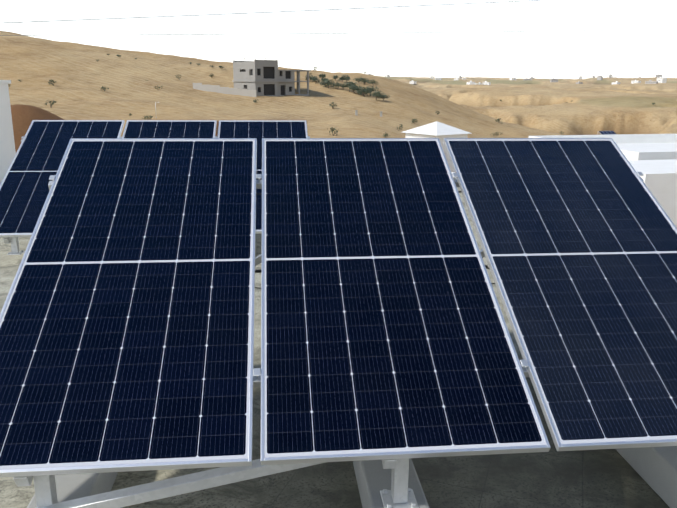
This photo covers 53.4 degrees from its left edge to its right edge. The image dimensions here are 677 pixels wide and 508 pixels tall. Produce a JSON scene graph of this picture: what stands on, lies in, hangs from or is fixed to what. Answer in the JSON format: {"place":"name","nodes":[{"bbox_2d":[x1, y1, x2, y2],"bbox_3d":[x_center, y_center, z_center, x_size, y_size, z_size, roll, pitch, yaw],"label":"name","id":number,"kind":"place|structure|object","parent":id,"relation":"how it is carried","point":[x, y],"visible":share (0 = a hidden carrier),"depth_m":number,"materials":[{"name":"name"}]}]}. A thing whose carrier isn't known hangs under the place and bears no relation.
{"place":"outdoors","nodes":[
{"label":"outdoors","id":0,"kind":"place"},
{"bbox_2d":[0,31,676,152],"bbox_3d":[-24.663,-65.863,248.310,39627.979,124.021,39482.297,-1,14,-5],"label":"terrain","id":1,"kind":"structure","parent":0,"point":[79,74],"depth_m":150.19,"materials":[{"name":"beige sand"}]},
{"bbox_2d":[193,83,256,96],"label":"villa wall","id":2,"kind":"structure","parent":1,"relation":"on","point":[226,90],"depth_m":136.51,"materials":[{"name":"concrete"}]},
{"bbox_2d":[107,54,390,99],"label":"olive trees","id":3,"kind":"object","parent":1,"relation":"on","point":[367,90],"visible":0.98,"depth_m":153.37,"materials":[{"name":"green plant"}]},
{"bbox_2d":[155,102,382,117],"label":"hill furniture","id":4,"kind":"object","parent":1,"relation":"on","point":[356,112],"visible":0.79,"depth_m":122.84,"materials":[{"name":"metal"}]},
{"bbox_2d":[232,56,310,95],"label":"villa","id":5,"kind":"object","parent":1,"relation":"on","point":[265,77],"visible":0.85,"depth_m":138.66,"materials":[{"name":"concrete"}]},
{"bbox_2d":[8,59,653,137],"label":"scrub","id":6,"kind":"object","parent":1,"relation":"on","point":[211,76],"visible":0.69,"depth_m":121.28,"materials":[{"name":"green plant"}]},
{"bbox_2d":[0,172,669,507],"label":"floor","id":7,"kind":"structure","parent":1,"relation":"on","point":[553,477],"depth_m":3.28,"materials":[{"name":"white paint"}]},
{"bbox_2d":[0,80,15,184],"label":"wall","id":8,"kind":"structure","parent":7,"relation":"on","point":[7,150],"depth_m":11.58,"materials":[{"name":"white paint"}]},
{"bbox_2d":[13,172,643,507],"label":"steel rack","id":9,"kind":"object","parent":7,"relation":"on","point":[400,494],"visible":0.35,"depth_m":2.61,"materials":[{"name":"silver metal"}]},
{"bbox_2d":[0,138,256,476],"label":"solar panel","id":10,"kind":"object","parent":9,"relation":"on","point":[127,328],"visible":1,"depth_m":3.05,"materials":[{"name":"glass"}]},
{"bbox_2d":[261,138,550,464],"bbox_3d":[0.176,0.028,3.449,1.134,0.032,2.278,-1,42,-5],"label":"solar panel","id":11,"kind":"object","parent":9,"relation":"on","point":[385,334],"visible":1,"depth_m":3.12,"materials":[{"name":"glass"}]},
{"bbox_2d":[443,138,676,450],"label":"solar panel","id":12,"kind":"object","parent":9,"relation":"on","point":[577,237],"visible":1,"depth_m":3.41,"materials":[{"name":"glass"}]},
{"bbox_2d":[27,446,676,507],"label":"concrete footings","id":13,"kind":"object","parent":7,"relation":"on","point":[655,468],"depth_m":3.04,"materials":[{"name":"grey concrete"}]},
{"bbox_2d":[255,191,494,288],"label":"pv cables","id":14,"kind":"object","parent":7,"relation":"on","point":[259,270],"visible":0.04,"depth_m":3.51,"materials":[{"name":"black rubber"}]},
{"bbox_2d":[0,0,671,35],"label":"overhead wires","id":15,"kind":"object","parent":1,"relation":"on","point":[303,33],"visible":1,"depth_m":15.72,"materials":[{"name":"grey metal"}]},
{"bbox_2d":[403,121,676,227],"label":"white houses","id":16,"kind":"structure","parent":1,"relation":"on","point":[652,158],"depth_m":41.73,"materials":[{"name":"paint"}]},
{"bbox_2d":[0,0,676,78],"label":"sky","id":17,"kind":"structure","parent":0,"point":[375,43],"materials":[{"name":"white"}]},
{"bbox_2d":[368,74,666,84],"bbox_3d":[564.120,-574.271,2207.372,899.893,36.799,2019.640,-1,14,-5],"label":"houses","id":18,"kind":"structure","parent":0,"point":[661,80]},
{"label":"rack plinths","id":19,"kind":"object","parent":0,"visible":0},
{"bbox_2d":[3,136,309,254],"bbox_3d":[-2.062,-0.837,7.922,3.549,1.191,2.017,-1,14,-5],"label":"steel rack","id":20,"kind":"object","parent":19,"relation":"on","point":[14,245],"visible":0.17,"depth_m":6.99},
{"bbox_2d":[0,120,124,236],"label":"solar panel","id":21,"kind":"object","parent":20,"relation":"attached to","point":[33,167],"visible":0.65,"depth_m":7.78,"materials":[{"name":"glass"}]},
{"bbox_2d":[122,120,216,137],"bbox_3d":[-2.057,-0.962,7.848,1.134,0.032,2.278,-1,42,-5],"label":"solar panel","id":22,"kind":"object","parent":20,"relation":"attached to","point":[170,129],"visible":0.27,"depth_m":8.53,"materials":[{"name":"glass"}]},
{"bbox_2d":[217,120,307,233],"bbox_3d":[-0.894,-0.982,7.958,1.134,0.032,2.278,-1,42,-5],"label":"solar panel","id":23,"kind":"object","parent":20,"relation":"attached to","point":[259,130],"visible":0.25,"depth_m":8.59,"materials":[{"name":"glass"}]}
]}

